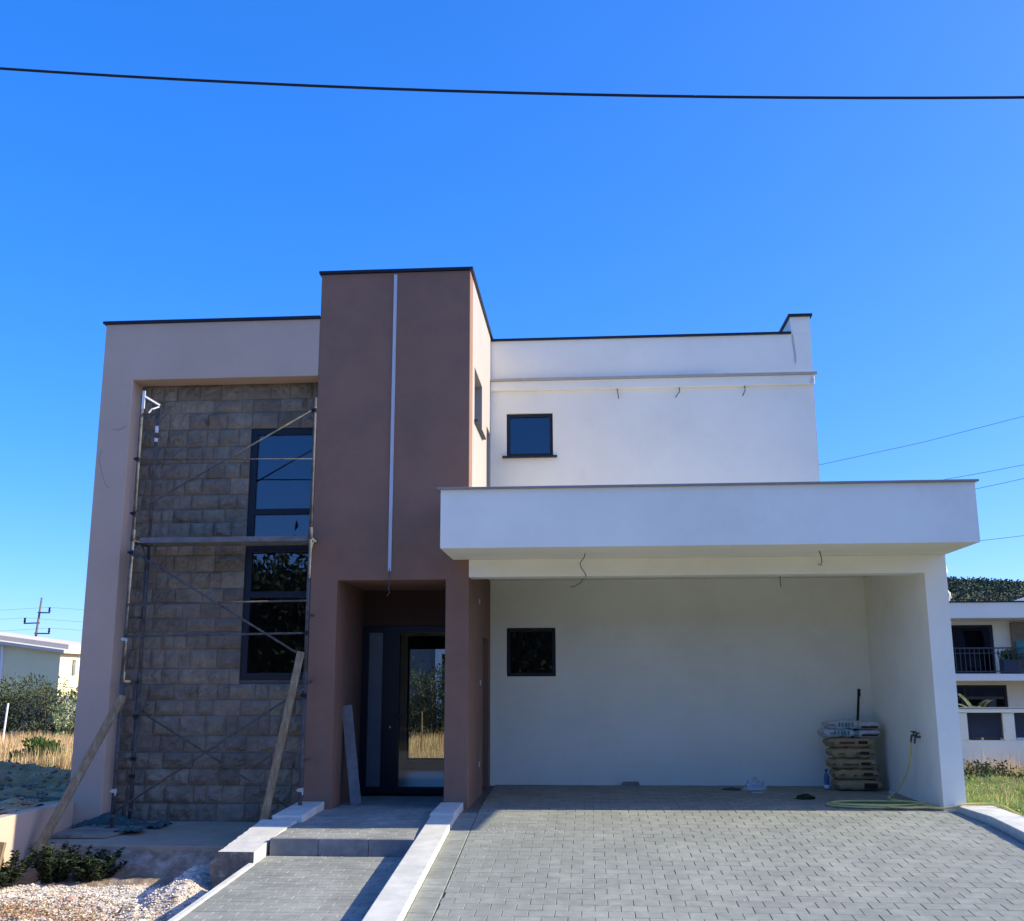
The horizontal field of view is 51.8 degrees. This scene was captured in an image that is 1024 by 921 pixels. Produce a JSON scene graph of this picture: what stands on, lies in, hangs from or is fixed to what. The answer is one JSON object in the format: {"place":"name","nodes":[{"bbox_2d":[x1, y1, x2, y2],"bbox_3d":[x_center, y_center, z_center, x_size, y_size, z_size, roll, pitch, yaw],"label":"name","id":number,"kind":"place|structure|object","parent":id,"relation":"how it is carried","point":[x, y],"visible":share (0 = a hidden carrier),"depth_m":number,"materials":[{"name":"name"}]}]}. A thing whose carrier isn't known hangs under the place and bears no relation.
{"place":"outdoors","nodes":[
{"label":"outdoors","id":0,"kind":"place"},
{"bbox_2d":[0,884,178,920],"bbox_3d":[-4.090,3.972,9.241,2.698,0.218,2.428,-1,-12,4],"label":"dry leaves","id":1,"kind":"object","parent":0,"point":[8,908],"visible":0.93,"depth_m":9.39,"materials":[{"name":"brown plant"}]},
{"bbox_2d":[0,730,443,769],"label":"dry grass","id":2,"kind":"structure","parent":0,"point":[432,747],"depth_m":20.28,"materials":[{"name":"beige plant"}]},
{"bbox_2d":[0,67,1023,98],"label":"overhead cable","id":3,"kind":"object","parent":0,"point":[532,93],"visible":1,"depth_m":7.72,"materials":[{"name":"black rubber"}]},
{"bbox_2d":[0,725,1023,814],"bbox_3d":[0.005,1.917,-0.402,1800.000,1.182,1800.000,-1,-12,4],"label":"ground","id":4,"kind":"structure","parent":0,"point":[46,799],"depth_m":13.84,"materials":[{"name":"brown soil"}]},
{"bbox_2d":[2,703,8,742],"bbox_3d":[-11.540,6.130,23.960,0.108,1.202,0.044,-1,-12,4],"label":"fence post","id":5,"kind":"object","parent":4,"relation":"on","point":[6,714],"visible":0.77,"depth_m":23.99,"materials":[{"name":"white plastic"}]},
{"bbox_2d":[0,674,22,732],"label":"hedge shrub","id":6,"kind":"object","parent":4,"relation":"on","point":[7,696],"visible":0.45,"depth_m":27.66,"materials":[{"name":"green plant"}]},
{"bbox_2d":[0,675,68,737],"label":"hedge shrub","id":7,"kind":"object","parent":4,"relation":"on","point":[3,704],"visible":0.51,"depth_m":27.27,"materials":[{"name":"green plant"}]},
{"bbox_2d":[0,759,70,812],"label":"bare earth","id":8,"kind":"structure","parent":4,"relation":"on","point":[30,770],"depth_m":16.04,"materials":[{"name":"grey soil"}]},
{"bbox_2d":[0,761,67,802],"bbox_3d":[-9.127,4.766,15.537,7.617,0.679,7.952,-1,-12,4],"label":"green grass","id":9,"kind":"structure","parent":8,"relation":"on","point":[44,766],"depth_m":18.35,"materials":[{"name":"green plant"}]},
{"bbox_2d":[7,735,64,765],"bbox_3d":[-8.750,5.418,19.597,0.843,0.613,0.968,-6,-13,25],"label":"feathery bush","id":10,"kind":"object","parent":4,"relation":"on","point":[36,741],"visible":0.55,"depth_m":19.38,"materials":[{"name":"green plant"}]},
{"bbox_2d":[0,801,73,869],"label":"garden wall","id":11,"kind":"structure","parent":4,"relation":"on","point":[21,831],"depth_m":11.47,"materials":[{"name":"beige paint"}]},
{"bbox_2d":[23,597,50,635],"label":"utility pole","id":12,"kind":"object","parent":4,"relation":"on","point":[37,623],"visible":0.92,"depth_m":61.55,"materials":[{"name":"grey metal"}]},
{"bbox_2d":[0,672,76,739],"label":"hedge shrub","id":13,"kind":"object","parent":4,"relation":"on","point":[32,716],"visible":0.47,"depth_m":26.85,"materials":[{"name":"green plant"}]},
{"bbox_2d":[0,632,80,724],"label":"bungalow","id":14,"kind":"object","parent":4,"relation":"on","point":[51,660],"visible":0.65,"depth_m":40.78,"materials":[{"name":"white paint"}]},
{"bbox_2d":[34,686,77,731],"bbox_3d":[-10.543,6.623,27.325,3.240,1.578,2.458,-5,-13,24],"label":"hedge shrub","id":15,"kind":"object","parent":4,"relation":"on","point":[74,693],"visible":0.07,"depth_m":27.16,"materials":[{"name":"green plant"}]},
{"bbox_2d":[37,695,76,738],"bbox_3d":[-11.059,6.518,26.492,1.401,1.441,1.462,-11,-16,42],"label":"yellow leaved shrub","id":16,"kind":"object","parent":4,"relation":"on","point":[57,721],"visible":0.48,"depth_m":26.34,"materials":[{"name":"grey plant"}]},
{"bbox_2d":[0,865,211,920],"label":"gravel bed","id":17,"kind":"object","parent":4,"relation":"on","point":[180,897],"visible":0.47,"depth_m":9.88,"materials":[{"name":"beige gravel"}]},
{"bbox_2d":[0,850,37,888],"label":"leafy weed","id":18,"kind":"object","parent":17,"relation":"on","point":[10,874],"visible":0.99,"depth_m":10.69,"materials":[{"name":"green plant"}]},
{"bbox_2d":[6,849,217,886],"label":"rubble soil","id":19,"kind":"structure","parent":17,"relation":"on","point":[153,868],"depth_m":11.19,"materials":[{"name":"soil"}]},
{"bbox_2d":[0,842,6,867],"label":"wooden stake","id":20,"kind":"object","parent":19,"relation":"on","point":[2,847],"visible":1,"depth_m":10.60,"materials":[{"name":"brown wood"}]},
{"bbox_2d":[27,841,80,882],"bbox_3d":[-4.774,4.209,10.995,0.535,0.437,0.594,8,-14,-34],"label":"leafy weed","id":21,"kind":"object","parent":19,"relation":"on","point":[48,869],"visible":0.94,"depth_m":10.90,"materials":[{"name":"green plant"}]},
{"bbox_2d":[61,844,127,881],"bbox_3d":[-4.373,4.248,11.060,0.624,0.361,0.640,-1,-12,4],"label":"leafy weed","id":22,"kind":"object","parent":19,"relation":"on","point":[89,868],"visible":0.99,"depth_m":10.97,"materials":[{"name":"green plant"}]},
{"bbox_2d":[209,819,296,888],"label":"rough kerb block","id":23,"kind":"structure","parent":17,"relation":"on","point":[251,845],"depth_m":10.20,"materials":[{"name":"concrete"}]},
{"bbox_2d":[29,821,257,851],"bbox_3d":[-3.881,4.426,12.025,2.698,0.434,1.320,-1,-12,4],"label":"concrete apron","id":24,"kind":"object","parent":4,"relation":"on","point":[209,836],"visible":0.18,"depth_m":11.75,"materials":[{"name":"grey concrete"}]},
{"bbox_2d":[31,694,126,853],"bbox_3d":[-4.867,3.513,11.911,0.091,1.699,0.979,-10,-15,38],"label":"timber prop","id":25,"kind":"object","parent":24,"relation":"on","point":[63,803],"visible":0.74,"depth_m":11.88,"materials":[{"name":"wood"}]},
{"bbox_2d":[50,825,142,837],"bbox_3d":[-4.724,4.242,12.055,0.877,0.071,0.619,-1,-12,4],"label":"mortar board","id":26,"kind":"object","parent":24,"relation":"on","point":[93,831],"visible":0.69,"depth_m":11.92,"materials":[{"name":"wood"}]},
{"bbox_2d":[114,826,146,831],"bbox_3d":[-4.354,4.207,12.045,0.300,0.035,0.240,-1,-12,4],"label":"rag","id":27,"kind":"object","parent":26,"relation":"on","point":[127,828],"visible":1,"depth_m":12.02,"materials":[{"name":"fabric"}]},
{"bbox_2d":[70,811,172,827],"bbox_3d":[-4.604,4.241,12.466,1.100,0.158,0.360,-1,-12,4],"label":"netting","id":28,"kind":"object","parent":24,"relation":"on","point":[120,819],"visible":0.89,"depth_m":12.40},
{"bbox_2d":[105,391,316,827],"bbox_3d":[-3.516,1.714,12.853,2.325,5.220,0.560,-1,-12,4],"label":"scaffold","id":29,"kind":"object","parent":24,"relation":"on","point":[149,541],"visible":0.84,"depth_m":12.75,"materials":[{"name":"metal"}]},
{"bbox_2d":[260,651,304,819],"bbox_3d":[-2.625,3.209,11.973,0.087,2.066,0.562,-9,-15,37],"label":"timber prop","id":30,"kind":"object","parent":24,"relation":"on","point":[275,767],"visible":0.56,"depth_m":11.98,"materials":[{"name":"wood"}]},
{"bbox_2d":[168,863,254,920],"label":"path edging","id":31,"kind":"object","parent":4,"relation":"on","point":[205,897],"visible":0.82,"depth_m":8.88,"materials":[{"name":"concrete"}]},
{"bbox_2d":[178,796,443,920],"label":"footpath","id":32,"kind":"structure","parent":4,"relation":"on","point":[308,888],"depth_m":9.52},
{"bbox_2d":[272,802,323,823],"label":"kerb block","id":33,"kind":"structure","parent":32,"relation":"on","point":[304,811],"depth_m":11.67,"materials":[{"name":"concrete"}]},
{"bbox_2d":[269,837,414,856],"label":"step kerb","id":34,"kind":"structure","parent":32,"relation":"on","point":[339,847],"depth_m":10.34,"materials":[{"name":"grey concrete"}]},
{"bbox_2d":[343,704,360,804],"bbox_3d":[-1.962,3.590,12.876,0.330,1.190,0.088,-9,-15,38],"label":"leaning slab","id":35,"kind":"object","parent":32,"relation":"on","point":[351,761],"depth_m":12.86,"materials":[{"name":"grey concrete"}]},
{"bbox_2d":[430,802,462,822],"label":"kerb block","id":36,"kind":"structure","parent":32,"relation":"on","point":[449,809],"depth_m":11.69,"materials":[{"name":"concrete"}]},
{"bbox_2d":[362,817,453,920],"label":"kerb wall","id":37,"kind":"structure","parent":4,"relation":"on","point":[395,899],"depth_m":8.92,"materials":[{"name":"concrete"}]},
{"bbox_2d":[412,709,427,747],"bbox_3d":[-1.883,5.610,21.503,0.327,1.060,0.036,-1,-12,4],"label":"frame post","id":38,"kind":"object","parent":4,"relation":"on","point":[421,712],"visible":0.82,"depth_m":21.55,"materials":[{"name":"brown wood"}]},
{"bbox_2d":[412,695,433,718],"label":"hedge shrub","id":39,"kind":"object","parent":4,"relation":"on","point":[423,706],"visible":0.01,"depth_m":26.56,"materials":[{"name":"plant"}]},
{"bbox_2d":[409,655,444,739],"bbox_3d":[-1.868,6.029,26.379,2.923,2.306,2.399,-10,-15,38],"label":"hedge shrub","id":40,"kind":"object","parent":4,"relation":"on","point":[434,715],"visible":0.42,"depth_m":26.34,"materials":[{"name":"green plant"}]},
{"bbox_2d":[409,665,444,738],"bbox_3d":[-2.981,6.319,27.150,4.311,2.076,3.238,6,-13,-26],"label":"hedge shrub","id":41,"kind":"object","parent":4,"relation":"on","point":[415,691],"visible":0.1,"depth_m":27.09,"materials":[{"name":"green plant"}]},
{"bbox_2d":[410,649,444,722],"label":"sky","id":42,"kind":"structure","parent":4,"relation":"on","point":[431,658],"depth_m":40.59,"materials":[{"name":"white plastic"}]},
{"bbox_2d":[410,676,444,742],"bbox_3d":[-0.554,6.264,26.832,3.394,2.000,2.996,-10,-15,38],"label":"hedge shrub","id":43,"kind":"object","parent":4,"relation":"on","point":[431,714],"visible":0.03,"depth_m":26.64,"materials":[{"name":"green plant"}]},
{"bbox_2d":[70,266,979,824],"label":"house","id":44,"kind":"structure","parent":4,"relation":"on","point":[642,560],"depth_m":13.57,"materials":[{"name":"paint"}]},
{"bbox_2d":[240,428,316,679],"bbox_3d":[-2.915,1.150,13.361,0.906,3.186,0.070,-1,-12,4],"label":"window","id":45,"kind":"structure","parent":44,"relation":"in","point":[253,512],"depth_m":13.34,"materials":[{"name":"black glass"}]},
{"bbox_2d":[359,626,444,793],"bbox_3d":[-1.352,3.286,13.967,1.322,2.166,0.165,-1,-12,4],"label":"front door","id":46,"kind":"structure","parent":44,"relation":"in","point":[380,715],"depth_m":14.00,"materials":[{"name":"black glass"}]},
{"bbox_2d":[406,636,444,759],"bbox_3d":[-1.124,4.037,17.960,1.326,2.056,0.090,-1,-12,4],"label":"rear window","id":47,"kind":"structure","parent":44,"relation":"in","point":[415,642],"depth_m":18.11,"materials":[{"name":"beige"}]},
{"bbox_2d":[474,419,485,439],"bbox_3d":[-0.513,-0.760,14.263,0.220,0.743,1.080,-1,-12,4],"label":"window sill","id":48,"kind":"structure","parent":44,"relation":"in","point":[476,421],"depth_m":14.10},
{"bbox_2d":[502,414,556,458],"bbox_3d":[0.268,-0.371,15.927,0.820,0.691,0.180,-1,-12,4],"label":"window","id":49,"kind":"structure","parent":44,"relation":"in","point":[537,455],"depth_m":15.93,"materials":[{"name":"black metal"}]},
{"bbox_2d":[507,628,555,675],"bbox_3d":[0.280,2.782,15.311,0.706,0.686,0.070,-1,-12,4],"label":"window","id":50,"kind":"structure","parent":44,"relation":"in","point":[509,630],"depth_m":15.28,"materials":[{"name":"black metal"}]},
{"bbox_2d":[910,731,920,743],"bbox_3d":[4.854,3.333,12.697,0.087,0.139,0.210,-1,-12,4],"label":"wall tap","id":51,"kind":"object","parent":44,"relation":"attached to","point":[915,735],"depth_m":12.64,"materials":[{"name":"metal"}]},
{"bbox_2d":[827,742,1023,815],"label":"garden hose","id":52,"kind":"object","parent":4,"relation":"on","point":[902,805],"visible":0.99,"depth_m":12.05,"materials":[{"name":"rubber"}]},
{"bbox_2d":[958,693,991,739],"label":"palm shrub","id":53,"kind":"object","parent":4,"relation":"on","point":[967,702],"visible":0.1,"depth_m":20.09,"materials":[{"name":"green plant"}]},
{"bbox_2d":[949,601,1023,739],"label":"neighbour house","id":54,"kind":"structure","parent":4,"relation":"on","point":[983,632],"depth_m":25.86,"materials":[{"name":"paint"}]},
{"bbox_2d":[951,625,995,672],"bbox_3d":[11.089,4.677,26.133,1.646,1.176,0.070,-1,-12,4],"label":"window","id":55,"kind":"structure","parent":54,"relation":"in","point":[962,635],"depth_m":26.12,"materials":[{"name":"black glass"}]},
{"bbox_2d":[956,685,1007,739],"bbox_3d":[11.245,6.238,25.825,1.746,1.438,0.130,-1,-12,4],"label":"window","id":56,"kind":"structure","parent":54,"relation":"in","point":[975,694],"depth_m":25.86,"materials":[{"name":"black glass"}]},
{"bbox_2d":[997,649,1023,673],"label":"balcony pot","id":57,"kind":"object","parent":54,"relation":"on","point":[1010,661],"visible":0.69,"depth_m":25.20,"materials":[{"name":"green plant"}]},
{"bbox_2d":[956,806,1022,826],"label":"kerb block","id":58,"kind":"structure","parent":4,"relation":"on","point":[985,814],"depth_m":11.37,"materials":[{"name":"concrete"}]},
{"bbox_2d":[958,707,1023,769],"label":"wall","id":59,"kind":"structure","parent":4,"relation":"on","point":[1005,725],"depth_m":18.85,"materials":[{"name":"white paint"}]},
{"bbox_2d":[963,758,1023,781],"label":"dark ground cover","id":60,"kind":"object","parent":4,"relation":"on","point":[982,768],"visible":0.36,"depth_m":16.77,"materials":[{"name":"green plant"}]},
{"bbox_2d":[963,749,1023,806],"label":"straw weeds","id":61,"kind":"object","parent":4,"relation":"on","point":[1008,765],"visible":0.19,"depth_m":17.68,"materials":[{"name":"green plant"}]},
{"bbox_2d":[992,817,1023,842],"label":"kerb wall","id":62,"kind":"structure","parent":4,"relation":"on","point":[1013,827],"depth_m":10.68,"materials":[{"name":"concrete"}]},
{"bbox_2d":[0,0,1023,641],"label":"sky","id":63,"kind":"structure","parent":0,"point":[897,224],"materials":[{"name":"blue"}]},
{"bbox_2d":[260,810,1023,920],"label":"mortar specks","id":64,"kind":"object","parent":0,"point":[653,862],"visible":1,"depth_m":10.83,"materials":[{"name":"grey concrete"}]},
{"bbox_2d":[432,785,1023,920],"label":"driveway","id":65,"kind":"structure","parent":0,"point":[725,855],"depth_m":9.59,"materials":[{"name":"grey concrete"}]},
{"bbox_2d":[404,813,476,920],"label":"driveway edge course","id":66,"kind":"object","parent":65,"relation":"on","point":[425,904],"visible":0.94,"depth_m":9.20,"materials":[{"name":"grey concrete"}]},
{"bbox_2d":[622,781,639,785],"bbox_3d":[1.657,4.515,14.722,0.253,0.060,0.106,-1,-12,4],"label":"mortar lump","id":67,"kind":"object","parent":65,"relation":"on","point":[634,783],"visible":1,"depth_m":14.68,"materials":[{"name":"grey concrete"}]},
{"bbox_2d":[721,787,740,790],"bbox_3d":[2.933,4.391,14.101,0.302,0.036,0.204,-1,-12,4],"label":"leaf scrap","id":68,"kind":"object","parent":65,"relation":"on","point":[733,789],"visible":1,"depth_m":14.06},
{"bbox_2d":[743,776,766,789],"bbox_3d":[3.261,4.332,14.167,0.346,0.172,0.217,-1,-12,4],"label":"plastic bag","id":69,"kind":"object","parent":65,"relation":"on","point":[754,783],"visible":1,"depth_m":14.11,"materials":[{"name":"white plastic"}]},
{"bbox_2d":[794,794,815,799],"bbox_3d":[3.631,4.154,13.049,0.223,0.065,0.227,-10,-16,40],"label":"leaf scrap","id":70,"kind":"object","parent":65,"relation":"on","point":[805,797],"visible":1,"depth_m":13.00,"materials":[{"name":"plant"}]},
{"bbox_2d":[824,769,829,789],"bbox_3d":[4.204,4.263,14.087,0.074,0.264,0.073,-1,-12,4],"label":"water bottle","id":71,"kind":"object","parent":65,"relation":"on","point":[826,782],"visible":1,"depth_m":14.06,"materials":[{"name":"blue plastic"}]},
{"bbox_2d":[830,778,881,790],"bbox_3d":[4.597,4.322,14.095,0.580,0.168,0.423,-1,-12,4],"label":"cement sack","id":72,"kind":"object","parent":65,"relation":"on","point":[859,784],"visible":0.88,"depth_m":13.90,"materials":[{"name":"brown paper"}]},
{"bbox_2d":[829,768,878,779],"bbox_3d":[4.577,4.191,14.124,0.560,0.168,0.424,-1,-12,4],"label":"cement sack","id":73,"kind":"object","parent":72,"relation":"on","point":[850,774],"visible":0.91,"depth_m":13.94,"materials":[{"name":"brown paper"}]},
{"bbox_2d":[825,757,876,768],"bbox_3d":[4.546,4.060,14.154,0.580,0.168,0.424,-1,-12,4],"label":"cement sack","id":74,"kind":"object","parent":73,"relation":"on","point":[848,763],"visible":0.91,"depth_m":13.97,"materials":[{"name":"brown paper"}]},
{"bbox_2d":[825,747,874,758],"bbox_3d":[4.546,3.925,14.182,0.560,0.167,0.424,-1,-12,4],"label":"cement sack","id":75,"kind":"object","parent":74,"relation":"on","point":[860,753],"visible":0.9,"depth_m":13.99,"materials":[{"name":"brown paper"}]},
{"bbox_2d":[823,736,873,747],"bbox_3d":[4.526,3.795,14.211,0.580,0.166,0.424,-1,-12,4],"label":"cement sack","id":76,"kind":"object","parent":75,"relation":"on","point":[844,742],"visible":0.88,"depth_m":14.02,"materials":[{"name":"brown paper"}]},
{"bbox_2d":[817,728,854,737],"bbox_3d":[4.364,3.664,14.222,0.412,0.142,0.412,-1,-12,4],"label":"cement sack","id":77,"kind":"object","parent":76,"relation":"on","point":[828,732],"visible":0.91,"depth_m":14.04,"materials":[{"name":"white paper"}]},
{"bbox_2d":[821,719,858,729],"bbox_3d":[4.423,3.564,14.238,0.412,0.137,0.412,-1,-12,4],"label":"cement sack","id":78,"kind":"object","parent":77,"relation":"on","point":[840,724],"visible":0.95,"depth_m":14.05,"materials":[{"name":"white paper"}]},
{"bbox_2d":[852,729,879,737],"bbox_3d":[4.749,3.676,14.209,0.340,0.124,0.404,-2,-12,9],"label":"cement sack","id":79,"kind":"object","parent":76,"relation":"on","point":[867,733],"visible":0.88,"depth_m":14.03,"materials":[{"name":"white paper"}]},
{"bbox_2d":[855,721,879,729],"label":"cement sack","id":80,"kind":"object","parent":79,"relation":"on","point":[869,725],"visible":0.77,"depth_m":14.05,"materials":[{"name":"white paper"}]},
{"bbox_2d":[856,689,860,720],"bbox_3d":[4.738,3.804,14.483,0.272,1.307,0.112,4,-13,-20],"label":"shovel","id":81,"kind":"object","parent":65,"relation":"on","point":[858,699],"visible":0.3,"depth_m":14.63,"materials":[{"name":"black metal"}]},
{"bbox_2d":[820,416,1023,464],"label":"overhead wire","id":82,"kind":"object","parent":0,"point":[922,442],"visible":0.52,"depth_m":59.93,"materials":[{"name":"black metal"}]},
{"bbox_2d":[949,465,1020,478],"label":"overhead wire","id":83,"kind":"object","parent":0,"point":[983,472],"visible":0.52,"depth_m":59.34,"materials":[{"name":"black metal"}]},
{"bbox_2d":[965,768,1023,816],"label":"green grass","id":84,"kind":"structure","parent":0,"point":[974,796],"depth_m":13.96,"materials":[{"name":"green plant"}]},
{"bbox_2d":[1016,641,1023,657],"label":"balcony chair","id":85,"kind":"object","parent":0,"point":[1019,643],"visible":0.38,"depth_m":25.67,"materials":[{"name":"blue plastic"}]},
{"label":"hill","id":86,"kind":"structure","parent":0,"visible":0},
{"bbox_2d":[947,576,1023,600],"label":"hill woodland","id":87,"kind":"object","parent":86,"relation":"on","point":[972,589],"visible":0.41,"depth_m":191.82,"materials":[{"name":"green plant"}]}
]}

